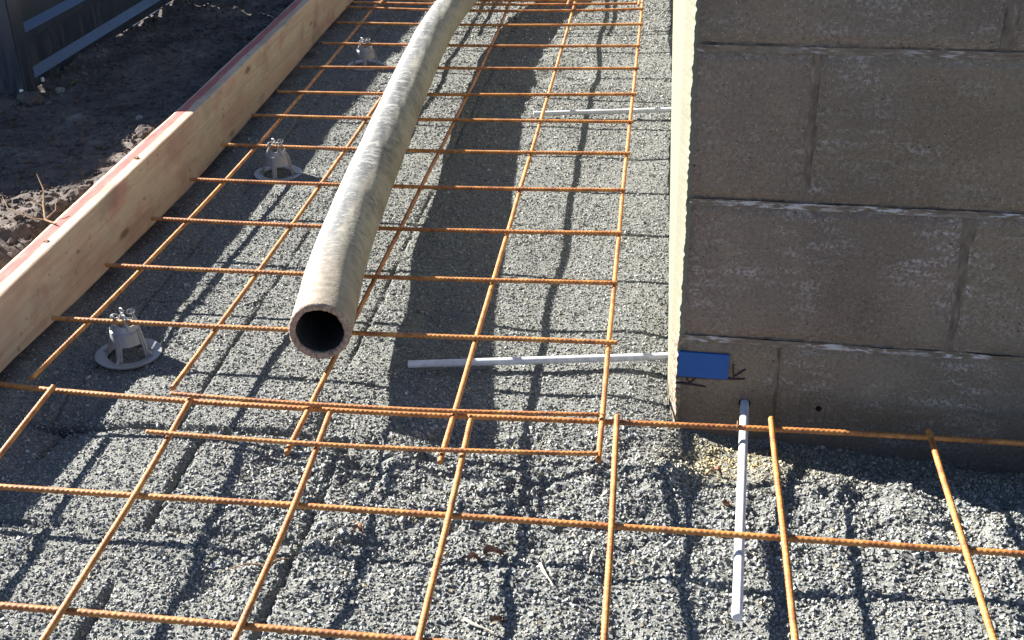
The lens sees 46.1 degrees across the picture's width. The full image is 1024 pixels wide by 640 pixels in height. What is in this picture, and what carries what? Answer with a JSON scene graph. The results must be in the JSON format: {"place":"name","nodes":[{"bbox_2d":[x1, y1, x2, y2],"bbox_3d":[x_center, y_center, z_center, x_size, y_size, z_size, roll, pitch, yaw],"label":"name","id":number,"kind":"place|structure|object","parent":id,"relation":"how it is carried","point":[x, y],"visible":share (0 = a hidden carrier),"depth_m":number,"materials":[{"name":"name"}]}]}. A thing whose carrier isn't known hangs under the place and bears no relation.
{"place":"outdoors","nodes":[
{"label":"outdoors","id":0,"kind":"place"},
{"bbox_2d":[0,0,294,268],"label":"soil bank","id":1,"kind":"structure","parent":0,"point":[24,231],"depth_m":2.90,"materials":[{"name":"brown soil"}]},
{"bbox_2d":[16,91,44,106],"bbox_3d":[-1.155,-0.529,2.890,0.068,0.042,0.055,15,32,28],"label":"soil clod","id":2,"kind":"object","parent":1,"relation":"on","point":[26,98],"visible":0.94,"depth_m":2.87,"materials":[{"name":"soil"}]},
{"bbox_2d":[38,192,59,207],"bbox_3d":[-0.883,-0.227,2.290,0.048,0.035,0.043,-19,32,-29],"label":"soil clod","id":3,"kind":"object","parent":1,"relation":"on","point":[49,196],"visible":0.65,"depth_m":2.28,"materials":[{"name":"soil"}]},
{"bbox_2d":[48,198,68,212],"bbox_3d":[-0.857,-0.218,2.273,0.036,0.028,0.039,-6,28,-8],"label":"soil clod","id":4,"kind":"object","parent":1,"relation":"on","point":[62,205],"visible":0.94,"depth_m":2.26,"materials":[{"name":"soil"}]},
{"bbox_2d":[55,87,64,92],"bbox_3d":[-1.113,-0.564,2.959,0.024,0.016,0.028,5,29,12],"label":"stone","id":5,"kind":"object","parent":1,"relation":"on","point":[59,89],"visible":0.98,"depth_m":2.95,"materials":[{"name":"grey stone"}]},
{"bbox_2d":[65,185,90,202],"bbox_3d":[-0.828,-0.237,2.307,0.063,0.040,0.048,-24,35,-36],"label":"soil clod","id":6,"kind":"object","parent":1,"relation":"on","point":[74,194],"visible":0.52,"depth_m":2.29,"materials":[{"name":"brown soil"}]},
{"bbox_2d":[0,0,171,98],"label":"steel fence","id":7,"kind":"object","parent":1,"relation":"on","point":[41,41],"visible":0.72,"depth_m":3.06,"materials":[{"name":"grey"}]},
{"bbox_2d":[94,173,105,183],"bbox_3d":[-0.800,-0.266,2.366,0.047,0.040,0.056,-10,29,-15],"label":"soil clod","id":8,"kind":"object","parent":1,"relation":"on","point":[98,177],"visible":0.16,"depth_m":2.36,"materials":[{"name":"brown soil"}]},
{"bbox_2d":[135,115,142,120],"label":"stone","id":9,"kind":"object","parent":1,"relation":"on","point":[139,117],"visible":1,"depth_m":2.73,"materials":[{"name":"grey stone"}]},
{"bbox_2d":[135,124,154,137],"bbox_3d":[-0.791,-0.404,2.595,0.045,0.037,0.051,-10,29,-15],"label":"soil clod","id":10,"kind":"object","parent":1,"relation":"on","point":[142,130],"visible":0.7,"depth_m":2.58,"materials":[{"name":"soil"}]},
{"bbox_2d":[0,0,290,269],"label":"soil crumbs","id":11,"kind":"object","parent":1,"relation":"on","point":[46,187],"visible":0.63,"depth_m":2.84,"materials":[{"name":"brown soil"}]},
{"bbox_2d":[157,117,167,123],"bbox_3d":[-0.762,-0.433,2.652,0.049,0.027,0.033,6,29,14],"label":"soil clod","id":12,"kind":"object","parent":1,"relation":"on","point":[162,120],"visible":0.25,"depth_m":2.64,"materials":[{"name":"brown soil"}]},
{"bbox_2d":[0,0,352,372],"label":"formwork board","id":13,"kind":"object","parent":1,"relation":"on","point":[104,219],"visible":0.84,"depth_m":2.36,"materials":[{"name":"brown wood"}]},
{"bbox_2d":[2,175,56,224],"bbox_3d":[-0.837,-0.205,2.094,0.072,0.047,0.146,-20,33,-31],"label":"dry twig","id":14,"kind":"object","parent":13,"relation":"on","point":[45,219],"visible":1,"depth_m":2.10,"materials":[{"name":"beige wood"}]},
{"bbox_2d":[0,0,1023,639],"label":"gravel bed","id":15,"kind":"object","parent":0,"point":[308,436],"visible":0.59,"depth_m":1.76,"materials":[{"name":"grey gravel"}]},
{"bbox_2d":[95,307,161,369],"bbox_3d":[-0.609,0.021,1.893,0.103,0.077,0.103,6,28,11],"label":"bar chair","id":16,"kind":"object","parent":15,"relation":"on","point":[124,335],"visible":0.9,"depth_m":1.88,"materials":[{"name":"grey plastic"}]},
{"bbox_2d":[29,0,643,464],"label":"rebar mesh","id":17,"kind":"object","parent":16,"relation":"on","point":[609,342],"visible":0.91,"depth_m":2.12,"materials":[{"name":"metal"}]},
{"bbox_2d":[288,0,478,358],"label":"concrete hose","id":18,"kind":"object","parent":17,"relation":"on","point":[322,321],"visible":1,"depth_m":2.07,"materials":[{"name":"rubber"}]},
{"bbox_2d":[353,0,640,5],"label":"rebar mesh","id":19,"kind":"object","parent":17,"relation":"on","point":[568,3],"visible":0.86,"depth_m":3.62,"materials":[{"name":"metal"}]},
{"bbox_2d":[0,382,1023,639],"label":"rebar mesh","id":20,"kind":"object","parent":17,"relation":"on","point":[612,526],"visible":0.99,"depth_m":1.43,"materials":[{"name":"metal"}]},
{"bbox_2d":[228,557,290,569],"bbox_3d":[-0.300,0.293,1.439,0.077,0.016,0.018,-13,30,-21],"label":"straw","id":21,"kind":"object","parent":15,"relation":"on","point":[260,564],"visible":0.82,"depth_m":1.43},
{"bbox_2d":[254,138,301,180],"bbox_3d":[-0.506,-0.350,2.586,0.103,0.077,0.103,4,28,6],"label":"bar chair","id":22,"kind":"object","parent":15,"relation":"on","point":[275,159],"visible":0.98,"depth_m":2.57,"materials":[{"name":"grey plastic"}]},
{"bbox_2d":[353,522,362,533],"bbox_3d":[-0.190,0.258,1.483,0.015,0.014,0.010,2,28,7],"label":"dry leaf","id":23,"kind":"object","parent":15,"relation":"on","point":[359,526],"visible":1,"depth_m":1.48,"materials":[{"name":"brown plant"}]},
{"bbox_2d":[347,37,381,70],"bbox_3d":[-0.403,-0.736,3.308,0.103,0.077,0.103,1,29,1],"label":"bar chair","id":24,"kind":"object","parent":15,"relation":"on","point":[364,54],"visible":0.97,"depth_m":3.29,"materials":[{"name":"grey plastic"}]},
{"bbox_2d":[467,551,482,561],"bbox_3d":[-0.044,0.284,1.429,0.017,0.017,0.011,2,28,7],"label":"dry leaf","id":25,"kind":"object","parent":15,"relation":"on","point":[471,554],"visible":1,"depth_m":1.43,"materials":[{"name":"brown plant"}]},
{"bbox_2d":[463,617,494,633],"bbox_3d":[-0.038,0.339,1.333,0.046,0.004,0.005,21,35,35],"label":"wood sliver","id":26,"kind":"object","parent":15,"relation":"on","point":[470,622],"visible":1,"depth_m":1.33,"materials":[{"name":"beige wood"}]},
{"bbox_2d":[483,544,503,554],"bbox_3d":[-0.022,0.279,1.441,0.023,0.017,0.018,2,28,7],"label":"dry leaf","id":27,"kind":"object","parent":15,"relation":"on","point":[488,548],"visible":1,"depth_m":1.44,"materials":[{"name":"brown plant"}]},
{"bbox_2d":[489,615,502,622],"bbox_3d":[-0.018,0.333,1.339,0.014,0.017,0.020,2,28,7],"label":"dry leaf","id":28,"kind":"object","parent":15,"relation":"on","point":[492,618],"visible":1,"depth_m":1.34,"materials":[{"name":"brown plant"}]},
{"bbox_2d":[538,560,553,586],"bbox_3d":[0.038,0.295,1.400,0.005,0.005,0.052,-9,29,-13],"label":"wood sliver","id":29,"kind":"object","parent":15,"relation":"on","point":[542,568],"visible":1,"depth_m":1.40,"materials":[{"name":"beige wood"}]},
{"bbox_2d":[588,547,594,573],"bbox_3d":[0.095,0.285,1.425,0.005,0.002,0.050,2,28,7],"label":"wood sliver","id":30,"kind":"object","parent":15,"relation":"on","point":[591,555],"visible":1,"depth_m":1.43,"materials":[{"name":"beige wood"}]},
{"bbox_2d":[712,465,721,475],"bbox_3d":[0.276,0.203,1.616,0.014,0.014,0.009,2,28,7],"label":"dry leaf","id":31,"kind":"object","parent":15,"relation":"on","point":[717,467],"visible":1,"depth_m":1.61,"materials":[{"name":"brown plant"}]},
{"bbox_2d":[723,499,731,505],"bbox_3d":[0.275,0.233,1.536,0.012,0.017,0.020,2,28,7],"label":"dry leaf","id":32,"kind":"object","parent":15,"relation":"on","point":[726,502],"visible":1,"depth_m":1.53,"materials":[{"name":"brown plant"}]},
{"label":"ground","id":33,"kind":"structure","parent":0,"visible":0},
{"bbox_2d":[667,0,1023,473],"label":"block wall","id":34,"kind":"structure","parent":33,"relation":"on","point":[846,235],"depth_m":1.54,"materials":[{"name":"concrete"}]},
{"bbox_2d":[408,352,667,367],"bbox_3d":[0.074,0.060,1.835,0.467,0.014,0.012,-2,28,0],"label":"steel dowel","id":35,"kind":"object","parent":34,"relation":"attached to","point":[534,360],"visible":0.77,"depth_m":1.83,"materials":[{"name":"silver metal"}]},
{"bbox_2d":[533,107,670,115],"bbox_3d":[0.252,-0.500,2.881,0.403,0.013,0.012,-1,28,0],"label":"steel dowel","id":36,"kind":"object","parent":34,"relation":"attached to","point":[603,111],"visible":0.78,"depth_m":2.88,"materials":[{"name":"silver metal"}]},
{"bbox_2d":[731,398,748,621],"bbox_3d":[0.290,0.210,1.516,0.012,0.017,0.482,4,28,10],"label":"steel dowel","id":37,"kind":"object","parent":34,"relation":"attached to","point":[738,581],"visible":0.84,"depth_m":1.46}
]}

